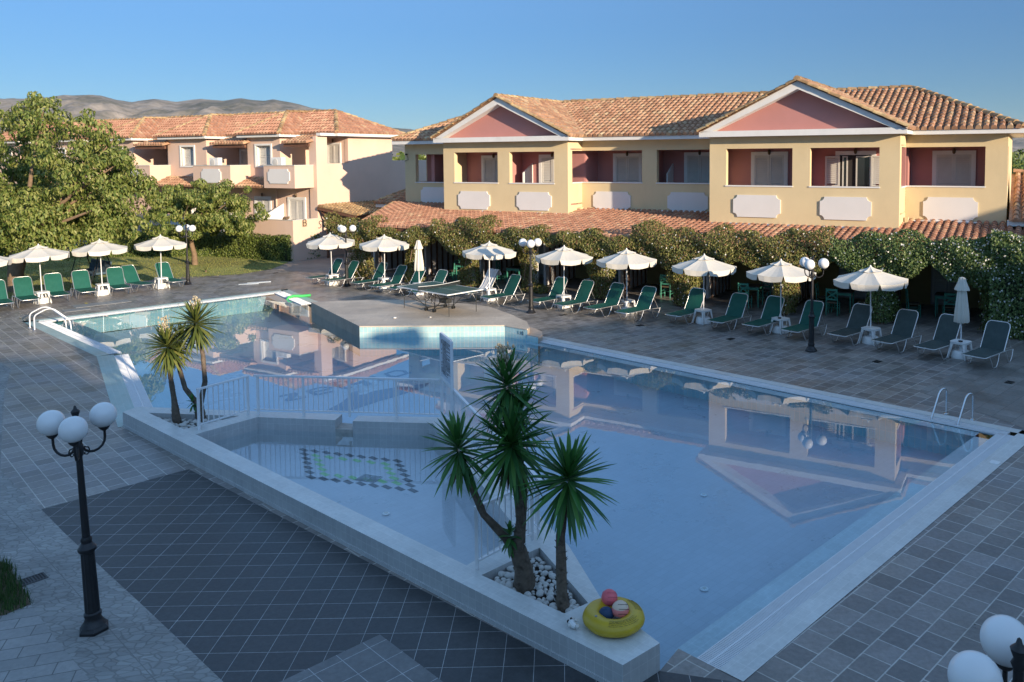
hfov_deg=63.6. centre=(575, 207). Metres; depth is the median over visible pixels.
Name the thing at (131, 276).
sun lounger
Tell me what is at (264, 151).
window
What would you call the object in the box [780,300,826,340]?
sun lounger
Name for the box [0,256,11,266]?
parasol
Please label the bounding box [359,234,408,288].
parasol
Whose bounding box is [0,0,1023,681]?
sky
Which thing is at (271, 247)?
hedge
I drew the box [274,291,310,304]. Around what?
overflow grate
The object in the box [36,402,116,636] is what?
street lamp
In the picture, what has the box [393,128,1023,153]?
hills
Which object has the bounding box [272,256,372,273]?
entrance path
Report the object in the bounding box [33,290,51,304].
side table
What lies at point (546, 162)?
balcony door
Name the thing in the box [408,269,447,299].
sun lounger
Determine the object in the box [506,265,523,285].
taverna table
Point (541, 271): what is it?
arcade door
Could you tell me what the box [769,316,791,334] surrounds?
side table
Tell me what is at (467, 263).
climbing rose
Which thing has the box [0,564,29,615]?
flower bed
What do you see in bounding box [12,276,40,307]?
sun lounger
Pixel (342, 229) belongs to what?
street lamp
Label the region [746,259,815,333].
parasol
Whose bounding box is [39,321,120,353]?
overflow grate
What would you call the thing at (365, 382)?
letter
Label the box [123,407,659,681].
pool wall
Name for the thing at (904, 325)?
sun lounger
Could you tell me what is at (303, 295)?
pool noodle
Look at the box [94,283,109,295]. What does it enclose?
side table
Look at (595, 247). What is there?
climbing rose
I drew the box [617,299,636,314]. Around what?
side table
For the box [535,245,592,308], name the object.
parasol
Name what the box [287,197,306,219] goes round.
terrace door
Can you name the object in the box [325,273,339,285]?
side table
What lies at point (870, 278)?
parasol
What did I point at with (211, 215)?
mulberry tree
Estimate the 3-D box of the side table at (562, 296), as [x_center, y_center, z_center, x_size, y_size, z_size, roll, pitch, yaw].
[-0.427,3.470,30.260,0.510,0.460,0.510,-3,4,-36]
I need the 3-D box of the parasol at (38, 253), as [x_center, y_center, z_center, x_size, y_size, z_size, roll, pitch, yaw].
[-20.735,2.575,31.852,1.984,2.330,1.988,1,4,15]
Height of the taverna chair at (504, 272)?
0.942 m
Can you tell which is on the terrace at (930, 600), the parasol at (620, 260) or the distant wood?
the parasol at (620, 260)
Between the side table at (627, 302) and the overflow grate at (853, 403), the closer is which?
the overflow grate at (853, 403)
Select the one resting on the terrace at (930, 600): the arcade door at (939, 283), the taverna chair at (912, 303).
the taverna chair at (912, 303)
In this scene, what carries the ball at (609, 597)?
in the swim ring at (596, 622)
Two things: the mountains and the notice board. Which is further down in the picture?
the notice board
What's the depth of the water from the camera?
16.68 m
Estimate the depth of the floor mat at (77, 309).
30.45 m
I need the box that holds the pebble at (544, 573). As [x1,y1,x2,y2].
[541,570,547,576]
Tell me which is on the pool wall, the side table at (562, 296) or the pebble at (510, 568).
the pebble at (510, 568)
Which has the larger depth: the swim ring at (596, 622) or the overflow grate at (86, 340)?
the overflow grate at (86, 340)
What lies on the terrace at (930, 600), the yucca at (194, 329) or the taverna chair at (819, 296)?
the taverna chair at (819, 296)
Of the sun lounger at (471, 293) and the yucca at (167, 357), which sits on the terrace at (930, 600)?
the sun lounger at (471, 293)
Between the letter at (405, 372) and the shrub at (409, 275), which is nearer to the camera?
the letter at (405, 372)
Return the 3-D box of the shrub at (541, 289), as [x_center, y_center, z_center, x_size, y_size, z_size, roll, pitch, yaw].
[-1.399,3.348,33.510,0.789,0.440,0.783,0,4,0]
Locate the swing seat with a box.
[66,240,111,283]
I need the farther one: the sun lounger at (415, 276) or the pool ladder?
the sun lounger at (415, 276)
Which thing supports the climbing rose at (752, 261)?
on the terrace at (930, 600)
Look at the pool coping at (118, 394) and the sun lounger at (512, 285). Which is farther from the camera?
the sun lounger at (512, 285)
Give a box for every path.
[0,362,222,681]
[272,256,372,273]
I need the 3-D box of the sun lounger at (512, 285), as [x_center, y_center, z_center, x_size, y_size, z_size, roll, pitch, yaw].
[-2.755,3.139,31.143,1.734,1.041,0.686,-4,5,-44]
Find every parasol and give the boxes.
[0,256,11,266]
[9,244,69,303]
[71,239,127,295]
[134,234,186,288]
[306,232,354,285]
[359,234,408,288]
[413,240,425,294]
[462,241,515,300]
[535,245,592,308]
[596,248,656,313]
[672,254,736,324]
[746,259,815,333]
[833,265,907,344]
[950,277,970,359]
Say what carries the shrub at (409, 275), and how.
on the terrace at (930, 600)
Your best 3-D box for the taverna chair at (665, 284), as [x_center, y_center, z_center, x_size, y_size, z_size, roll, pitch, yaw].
[3.595,3.075,32.223,0.417,0.942,0.466,2,4,29]
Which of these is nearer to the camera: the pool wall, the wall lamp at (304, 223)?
the pool wall
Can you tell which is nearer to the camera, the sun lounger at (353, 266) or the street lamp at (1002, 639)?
the street lamp at (1002, 639)
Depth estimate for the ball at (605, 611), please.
9.17 m
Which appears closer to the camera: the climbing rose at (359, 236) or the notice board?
the notice board
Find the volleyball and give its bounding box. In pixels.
[612,600,628,618]
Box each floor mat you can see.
[61,307,89,311]
[71,299,130,307]
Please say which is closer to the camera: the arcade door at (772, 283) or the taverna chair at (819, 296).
the taverna chair at (819, 296)
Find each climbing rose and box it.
[323,212,388,276]
[374,225,436,281]
[430,214,503,286]
[490,224,559,292]
[556,227,632,299]
[629,219,733,306]
[723,225,834,315]
[827,228,936,323]
[931,230,1023,319]
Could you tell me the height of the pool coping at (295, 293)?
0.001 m
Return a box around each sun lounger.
[0,279,14,308]
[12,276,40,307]
[43,272,70,302]
[70,270,98,298]
[105,267,130,295]
[120,264,155,291]
[153,262,185,288]
[305,258,344,284]
[321,260,363,287]
[350,262,391,289]
[368,265,408,293]
[387,267,425,295]
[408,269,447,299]
[462,272,501,300]
[480,274,524,305]
[527,277,569,309]
[553,279,597,313]
[583,282,628,316]
[614,286,660,321]
[665,287,708,324]
[706,292,751,330]
[742,295,786,334]
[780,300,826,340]
[827,303,871,345]
[871,309,921,352]
[913,313,959,359]
[962,320,1013,368]
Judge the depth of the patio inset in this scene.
8.95 m
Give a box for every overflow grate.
[39,291,282,321]
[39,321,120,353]
[114,354,152,407]
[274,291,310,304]
[540,339,1009,435]
[697,432,1013,668]
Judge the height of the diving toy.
0.108 m
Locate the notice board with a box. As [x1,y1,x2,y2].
[439,332,453,418]
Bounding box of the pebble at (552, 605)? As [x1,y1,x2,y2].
[549,602,556,609]
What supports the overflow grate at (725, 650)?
on the pool coping at (709, 636)
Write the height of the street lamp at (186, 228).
2.700 m
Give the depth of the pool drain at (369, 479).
14.81 m
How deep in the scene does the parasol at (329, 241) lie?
35.42 m
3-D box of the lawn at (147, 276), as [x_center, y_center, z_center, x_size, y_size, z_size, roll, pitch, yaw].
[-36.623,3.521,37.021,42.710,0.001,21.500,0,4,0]
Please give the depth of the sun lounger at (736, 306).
26.73 m
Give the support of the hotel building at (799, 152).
on the terrace at (930, 600)
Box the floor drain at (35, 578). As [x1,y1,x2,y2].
[18,572,48,586]
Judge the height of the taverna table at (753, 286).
0.760 m
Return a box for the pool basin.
[62,295,994,470]
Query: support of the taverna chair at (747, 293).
on the terrace at (930, 600)
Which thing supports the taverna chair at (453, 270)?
on the terrace at (930, 600)
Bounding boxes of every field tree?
[1011,155,1023,174]
[1012,160,1023,173]
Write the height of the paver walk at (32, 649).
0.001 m
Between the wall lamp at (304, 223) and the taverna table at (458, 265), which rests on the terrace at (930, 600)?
the taverna table at (458, 265)
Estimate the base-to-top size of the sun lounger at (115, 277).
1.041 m
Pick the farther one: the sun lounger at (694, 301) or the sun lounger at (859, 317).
the sun lounger at (694, 301)
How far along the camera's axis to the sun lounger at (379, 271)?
35.23 m
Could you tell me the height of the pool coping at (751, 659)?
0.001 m
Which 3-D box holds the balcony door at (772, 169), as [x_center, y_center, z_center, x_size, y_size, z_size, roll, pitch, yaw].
[7.751,-1.088,32.859,1.480,2.240,0.070,2,4,29]
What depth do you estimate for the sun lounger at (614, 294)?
29.11 m
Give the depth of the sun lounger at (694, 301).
27.82 m
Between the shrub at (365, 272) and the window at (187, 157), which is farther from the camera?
the window at (187, 157)
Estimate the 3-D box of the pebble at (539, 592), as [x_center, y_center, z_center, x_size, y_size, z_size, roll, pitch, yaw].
[-0.430,4.692,9.999,0.092,0.073,0.121,-4,7,8]
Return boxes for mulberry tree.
[0,91,172,291]
[0,133,58,269]
[143,178,270,264]
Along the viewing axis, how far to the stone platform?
25.67 m
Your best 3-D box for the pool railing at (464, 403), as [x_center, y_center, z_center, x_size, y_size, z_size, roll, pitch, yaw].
[-3.164,3.968,14.554,8.392,0.818,3.577,3,5,42]
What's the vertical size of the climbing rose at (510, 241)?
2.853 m
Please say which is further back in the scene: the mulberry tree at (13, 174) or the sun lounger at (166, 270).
the mulberry tree at (13, 174)
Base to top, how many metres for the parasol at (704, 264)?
2.328 m
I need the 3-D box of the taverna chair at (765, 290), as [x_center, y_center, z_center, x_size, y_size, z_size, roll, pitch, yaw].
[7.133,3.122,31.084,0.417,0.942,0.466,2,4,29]
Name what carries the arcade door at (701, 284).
in the hotel building at (799, 152)
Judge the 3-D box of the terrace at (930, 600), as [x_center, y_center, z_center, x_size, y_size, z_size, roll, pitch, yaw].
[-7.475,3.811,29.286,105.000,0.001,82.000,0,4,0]
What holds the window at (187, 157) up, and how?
in the hotel building at (297, 166)
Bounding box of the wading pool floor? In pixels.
[231,443,500,564]
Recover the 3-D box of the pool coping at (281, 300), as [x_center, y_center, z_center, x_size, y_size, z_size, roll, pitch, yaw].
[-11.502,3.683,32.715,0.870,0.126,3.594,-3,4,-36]
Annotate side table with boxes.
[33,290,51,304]
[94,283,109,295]
[153,277,169,288]
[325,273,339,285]
[376,277,392,289]
[480,287,497,301]
[554,294,572,308]
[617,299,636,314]
[692,308,713,324]
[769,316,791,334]
[858,326,882,345]
[947,339,973,360]
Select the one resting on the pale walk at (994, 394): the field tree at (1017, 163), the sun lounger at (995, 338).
the sun lounger at (995, 338)
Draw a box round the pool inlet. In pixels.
[700,586,708,591]
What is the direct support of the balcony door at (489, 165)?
in the hotel building at (799, 152)
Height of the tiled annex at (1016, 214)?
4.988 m
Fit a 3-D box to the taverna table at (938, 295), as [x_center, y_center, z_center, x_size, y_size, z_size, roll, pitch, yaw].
[12.721,3.354,28.180,0.720,0.760,0.720,2,4,29]
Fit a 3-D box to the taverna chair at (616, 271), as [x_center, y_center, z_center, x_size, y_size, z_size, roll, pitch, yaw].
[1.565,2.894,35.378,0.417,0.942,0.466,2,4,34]
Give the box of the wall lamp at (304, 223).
[302,219,306,226]
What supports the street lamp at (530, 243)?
on the terrace at (930, 600)
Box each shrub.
[354,262,375,280]
[404,267,424,283]
[533,284,550,293]
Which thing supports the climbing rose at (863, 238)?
on the terrace at (930, 600)
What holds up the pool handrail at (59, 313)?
on the pool coping at (109, 341)
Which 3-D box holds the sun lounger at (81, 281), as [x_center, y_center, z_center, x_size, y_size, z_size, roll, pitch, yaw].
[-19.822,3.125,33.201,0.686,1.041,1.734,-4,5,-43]
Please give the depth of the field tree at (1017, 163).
75.64 m
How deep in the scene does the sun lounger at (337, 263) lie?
36.73 m
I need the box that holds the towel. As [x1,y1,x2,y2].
[475,268,500,291]
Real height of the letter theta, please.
0.008 m
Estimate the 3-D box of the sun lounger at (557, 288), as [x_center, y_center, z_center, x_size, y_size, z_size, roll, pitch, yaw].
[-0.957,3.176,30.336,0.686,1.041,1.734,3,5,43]
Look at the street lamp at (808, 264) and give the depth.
23.16 m
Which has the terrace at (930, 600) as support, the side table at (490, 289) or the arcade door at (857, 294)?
the side table at (490, 289)
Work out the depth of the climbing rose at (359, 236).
37.66 m
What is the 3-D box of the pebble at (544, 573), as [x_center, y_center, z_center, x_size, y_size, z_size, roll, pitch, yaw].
[-0.394,4.673,10.488,0.095,0.072,0.100,0,4,14]
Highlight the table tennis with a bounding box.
[397,280,482,311]
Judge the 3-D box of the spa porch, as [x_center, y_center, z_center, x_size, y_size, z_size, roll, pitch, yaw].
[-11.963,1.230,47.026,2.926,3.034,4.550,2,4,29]
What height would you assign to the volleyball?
0.196 m
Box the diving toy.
[567,617,579,628]
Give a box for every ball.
[599,606,613,618]
[601,589,617,605]
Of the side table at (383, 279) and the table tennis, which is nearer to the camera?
the table tennis
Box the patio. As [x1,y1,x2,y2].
[42,469,732,681]
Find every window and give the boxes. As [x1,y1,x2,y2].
[179,145,195,166]
[254,144,271,166]
[327,143,341,162]
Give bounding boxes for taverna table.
[455,263,463,280]
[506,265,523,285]
[740,283,763,307]
[830,288,854,313]
[934,292,956,316]
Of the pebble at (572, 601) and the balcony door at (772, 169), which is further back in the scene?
the balcony door at (772, 169)
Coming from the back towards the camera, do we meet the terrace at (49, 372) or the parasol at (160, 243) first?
the parasol at (160, 243)
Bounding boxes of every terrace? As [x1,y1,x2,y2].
[0,252,1023,681]
[0,317,186,508]
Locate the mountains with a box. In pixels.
[0,95,404,156]
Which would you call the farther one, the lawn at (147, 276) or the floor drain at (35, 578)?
the lawn at (147, 276)
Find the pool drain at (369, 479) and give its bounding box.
[355,474,382,482]
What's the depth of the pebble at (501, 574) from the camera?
10.45 m
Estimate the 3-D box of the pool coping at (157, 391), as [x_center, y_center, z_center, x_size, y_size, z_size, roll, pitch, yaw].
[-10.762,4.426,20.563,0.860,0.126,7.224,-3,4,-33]
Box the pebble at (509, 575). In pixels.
[504,573,513,578]
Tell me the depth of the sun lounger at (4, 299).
30.99 m
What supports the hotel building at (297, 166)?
on the terrace at (930, 600)
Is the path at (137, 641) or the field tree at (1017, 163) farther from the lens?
the field tree at (1017, 163)
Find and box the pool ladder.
[930,388,974,427]
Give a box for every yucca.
[142,315,195,423]
[156,296,226,421]
[421,341,559,595]
[516,429,618,612]
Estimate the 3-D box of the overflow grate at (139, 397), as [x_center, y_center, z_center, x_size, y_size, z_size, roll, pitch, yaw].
[-10.971,4.392,20.424,0.356,0.029,7.224,-3,4,-33]
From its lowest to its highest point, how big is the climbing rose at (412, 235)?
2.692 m
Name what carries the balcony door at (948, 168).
in the hotel building at (799, 152)
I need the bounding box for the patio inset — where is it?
[281,635,442,681]
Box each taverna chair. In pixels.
[447,260,459,280]
[495,260,508,280]
[611,269,617,282]
[660,274,673,297]
[738,282,751,308]
[759,281,770,300]
[815,282,829,310]
[825,288,839,315]
[905,288,920,316]
[942,293,956,313]
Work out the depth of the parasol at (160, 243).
34.95 m
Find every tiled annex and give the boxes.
[373,188,405,206]
[1007,169,1023,227]
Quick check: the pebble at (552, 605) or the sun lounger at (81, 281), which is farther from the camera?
the sun lounger at (81, 281)
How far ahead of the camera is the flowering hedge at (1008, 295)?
24.70 m
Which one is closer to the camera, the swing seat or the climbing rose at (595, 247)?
the climbing rose at (595, 247)
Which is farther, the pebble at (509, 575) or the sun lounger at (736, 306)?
the sun lounger at (736, 306)
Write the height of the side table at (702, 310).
0.460 m
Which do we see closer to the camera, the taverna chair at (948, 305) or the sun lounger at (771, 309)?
the sun lounger at (771, 309)
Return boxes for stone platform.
[311,300,542,362]
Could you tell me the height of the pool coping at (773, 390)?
0.001 m
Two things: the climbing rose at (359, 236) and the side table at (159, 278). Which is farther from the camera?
the climbing rose at (359, 236)
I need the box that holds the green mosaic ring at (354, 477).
[312,454,401,484]
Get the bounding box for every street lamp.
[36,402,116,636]
[175,224,195,284]
[337,224,355,286]
[519,237,541,313]
[800,256,828,351]
[947,614,1023,681]
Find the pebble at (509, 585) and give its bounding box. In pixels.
[505,582,512,588]
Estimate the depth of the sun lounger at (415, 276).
33.74 m
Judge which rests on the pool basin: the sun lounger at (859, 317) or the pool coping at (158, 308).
the pool coping at (158, 308)
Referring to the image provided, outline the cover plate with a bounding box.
[989,460,999,464]
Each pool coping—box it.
[22,320,107,355]
[24,289,288,321]
[40,291,276,322]
[51,319,141,355]
[97,354,133,426]
[129,353,170,407]
[266,292,310,306]
[282,289,317,302]
[527,339,1009,438]
[542,336,1023,433]
[543,343,979,432]
[674,432,993,673]
[720,430,1023,680]
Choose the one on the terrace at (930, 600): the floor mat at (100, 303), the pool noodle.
the floor mat at (100, 303)
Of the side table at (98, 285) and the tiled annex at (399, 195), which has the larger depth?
the tiled annex at (399, 195)
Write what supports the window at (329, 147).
in the hotel building at (297, 166)
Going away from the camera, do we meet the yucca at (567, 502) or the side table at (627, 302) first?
the yucca at (567, 502)
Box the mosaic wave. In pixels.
[329,382,430,410]
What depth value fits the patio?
10.49 m
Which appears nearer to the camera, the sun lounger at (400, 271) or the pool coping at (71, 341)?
the pool coping at (71, 341)
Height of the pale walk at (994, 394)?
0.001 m
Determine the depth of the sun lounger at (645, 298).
28.29 m
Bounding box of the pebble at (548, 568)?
[544,565,551,570]
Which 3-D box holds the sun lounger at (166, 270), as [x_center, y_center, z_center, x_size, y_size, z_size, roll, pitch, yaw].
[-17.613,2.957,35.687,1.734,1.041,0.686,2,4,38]
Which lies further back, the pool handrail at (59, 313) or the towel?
the towel
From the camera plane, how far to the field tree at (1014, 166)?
63.94 m
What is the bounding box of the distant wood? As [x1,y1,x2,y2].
[392,149,1023,168]
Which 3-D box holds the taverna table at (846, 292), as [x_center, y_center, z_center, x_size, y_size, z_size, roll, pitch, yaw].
[9.442,3.322,29.062,0.720,0.760,0.720,1,4,28]
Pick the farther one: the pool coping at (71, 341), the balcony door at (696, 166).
the balcony door at (696, 166)
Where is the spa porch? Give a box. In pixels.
[317,200,381,257]
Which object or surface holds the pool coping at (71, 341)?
on the pool coping at (109, 341)
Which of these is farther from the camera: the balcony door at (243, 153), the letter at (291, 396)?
the balcony door at (243, 153)
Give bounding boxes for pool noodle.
[286,294,310,299]
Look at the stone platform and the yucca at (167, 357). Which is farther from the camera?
the stone platform
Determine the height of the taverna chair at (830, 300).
0.942 m
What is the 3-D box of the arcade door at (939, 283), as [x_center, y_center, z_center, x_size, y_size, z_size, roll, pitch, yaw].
[13.599,2.562,30.055,1.100,2.080,0.085,2,4,29]
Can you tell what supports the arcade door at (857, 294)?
in the hotel building at (799, 152)
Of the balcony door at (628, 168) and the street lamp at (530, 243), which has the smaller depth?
the street lamp at (530, 243)
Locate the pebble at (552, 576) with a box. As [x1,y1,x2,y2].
[549,573,555,579]
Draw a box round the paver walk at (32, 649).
[0,605,88,681]
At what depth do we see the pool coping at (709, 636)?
11.42 m
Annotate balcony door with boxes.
[239,149,247,164]
[481,155,497,181]
[539,155,553,182]
[613,153,641,181]
[684,152,709,182]
[751,152,787,185]
[825,151,879,186]
[932,150,975,185]
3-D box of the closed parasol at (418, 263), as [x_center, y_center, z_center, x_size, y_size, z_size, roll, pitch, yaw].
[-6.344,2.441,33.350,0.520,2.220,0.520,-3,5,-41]
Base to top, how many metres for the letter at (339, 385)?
0.007 m
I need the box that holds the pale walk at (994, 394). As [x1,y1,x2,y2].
[918,343,1023,427]
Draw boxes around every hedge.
[0,230,320,260]
[977,229,1023,339]
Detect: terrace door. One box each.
[254,196,271,216]
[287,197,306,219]
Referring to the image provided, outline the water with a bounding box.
[104,308,993,669]
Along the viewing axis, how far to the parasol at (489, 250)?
31.30 m
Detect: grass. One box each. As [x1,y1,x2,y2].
[0,553,34,614]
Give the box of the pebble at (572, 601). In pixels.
[569,599,575,604]
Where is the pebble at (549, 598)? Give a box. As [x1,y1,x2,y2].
[546,595,553,601]
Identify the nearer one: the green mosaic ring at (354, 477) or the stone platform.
the green mosaic ring at (354, 477)
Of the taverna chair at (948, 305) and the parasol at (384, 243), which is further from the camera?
the parasol at (384, 243)
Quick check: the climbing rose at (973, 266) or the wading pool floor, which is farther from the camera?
the climbing rose at (973, 266)
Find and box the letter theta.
[306,387,332,394]
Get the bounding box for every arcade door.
[539,243,543,274]
[690,250,705,286]
[762,251,778,292]
[838,256,868,298]
[931,260,960,304]
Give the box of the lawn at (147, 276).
[0,256,287,297]
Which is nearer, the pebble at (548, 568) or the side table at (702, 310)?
the pebble at (548, 568)
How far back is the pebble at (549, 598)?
9.88 m
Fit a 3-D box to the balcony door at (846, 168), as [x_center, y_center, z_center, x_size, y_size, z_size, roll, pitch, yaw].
[10.632,-1.009,31.252,2.220,2.240,0.132,2,4,29]
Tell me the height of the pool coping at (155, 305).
0.001 m
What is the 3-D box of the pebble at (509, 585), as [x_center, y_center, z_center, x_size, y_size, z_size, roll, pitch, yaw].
[-0.821,4.691,10.180,0.105,0.073,0.104,0,4,10]
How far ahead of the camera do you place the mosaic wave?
21.28 m
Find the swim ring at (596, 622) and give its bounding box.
[582,597,644,637]
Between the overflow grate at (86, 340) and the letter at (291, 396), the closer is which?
the letter at (291, 396)
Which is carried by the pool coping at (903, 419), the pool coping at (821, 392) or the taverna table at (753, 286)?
the pool coping at (821, 392)
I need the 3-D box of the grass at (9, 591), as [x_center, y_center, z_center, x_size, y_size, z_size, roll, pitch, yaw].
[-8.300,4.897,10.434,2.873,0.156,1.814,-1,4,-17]
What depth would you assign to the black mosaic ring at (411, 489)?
15.12 m
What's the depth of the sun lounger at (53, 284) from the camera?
32.65 m
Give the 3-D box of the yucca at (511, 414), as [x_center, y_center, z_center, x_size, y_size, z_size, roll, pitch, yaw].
[-1.048,3.247,10.048,1.753,3.123,1.514,0,4,0]
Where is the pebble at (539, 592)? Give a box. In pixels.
[536,589,543,596]
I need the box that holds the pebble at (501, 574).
[498,571,504,577]
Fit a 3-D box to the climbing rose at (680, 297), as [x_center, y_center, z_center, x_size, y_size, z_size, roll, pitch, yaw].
[3.922,2.066,30.271,3.872,3.221,1.546,2,4,29]
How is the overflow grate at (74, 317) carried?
on the pool coping at (158, 308)
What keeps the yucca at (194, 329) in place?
on the pool wall
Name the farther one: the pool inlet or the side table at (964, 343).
the side table at (964, 343)
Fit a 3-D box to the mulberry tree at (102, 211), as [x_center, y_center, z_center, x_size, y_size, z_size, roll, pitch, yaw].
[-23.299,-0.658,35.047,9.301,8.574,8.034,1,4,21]
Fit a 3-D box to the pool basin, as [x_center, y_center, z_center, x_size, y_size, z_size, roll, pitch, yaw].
[-5.575,4.607,21.537,27.783,0.575,10.804,3,5,42]
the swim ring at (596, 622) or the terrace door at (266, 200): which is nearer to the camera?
the swim ring at (596, 622)
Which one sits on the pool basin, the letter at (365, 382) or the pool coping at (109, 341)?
the pool coping at (109, 341)
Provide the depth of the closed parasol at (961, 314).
22.24 m
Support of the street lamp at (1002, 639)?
on the terrace at (930, 600)
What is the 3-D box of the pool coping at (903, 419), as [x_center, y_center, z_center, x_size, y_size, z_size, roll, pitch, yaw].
[3.585,4.329,20.600,13.168,0.126,0.600,3,5,42]
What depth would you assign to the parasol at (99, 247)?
33.24 m
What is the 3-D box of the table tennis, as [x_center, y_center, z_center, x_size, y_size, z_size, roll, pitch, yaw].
[-4.654,3.069,28.208,2.764,0.910,1.815,3,5,42]
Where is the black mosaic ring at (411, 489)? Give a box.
[299,448,417,492]
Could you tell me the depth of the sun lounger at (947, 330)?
22.92 m
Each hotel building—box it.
[0,109,426,260]
[355,75,1023,322]
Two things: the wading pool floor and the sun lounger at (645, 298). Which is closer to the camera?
the wading pool floor
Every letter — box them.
[279,392,306,400]
[329,381,351,388]
[344,380,371,385]
[384,370,407,376]
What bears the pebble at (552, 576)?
on the pool wall
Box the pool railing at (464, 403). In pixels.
[196,375,541,569]
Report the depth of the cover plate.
14.78 m
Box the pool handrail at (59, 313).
[28,306,71,329]
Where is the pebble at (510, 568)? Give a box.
[506,565,514,571]

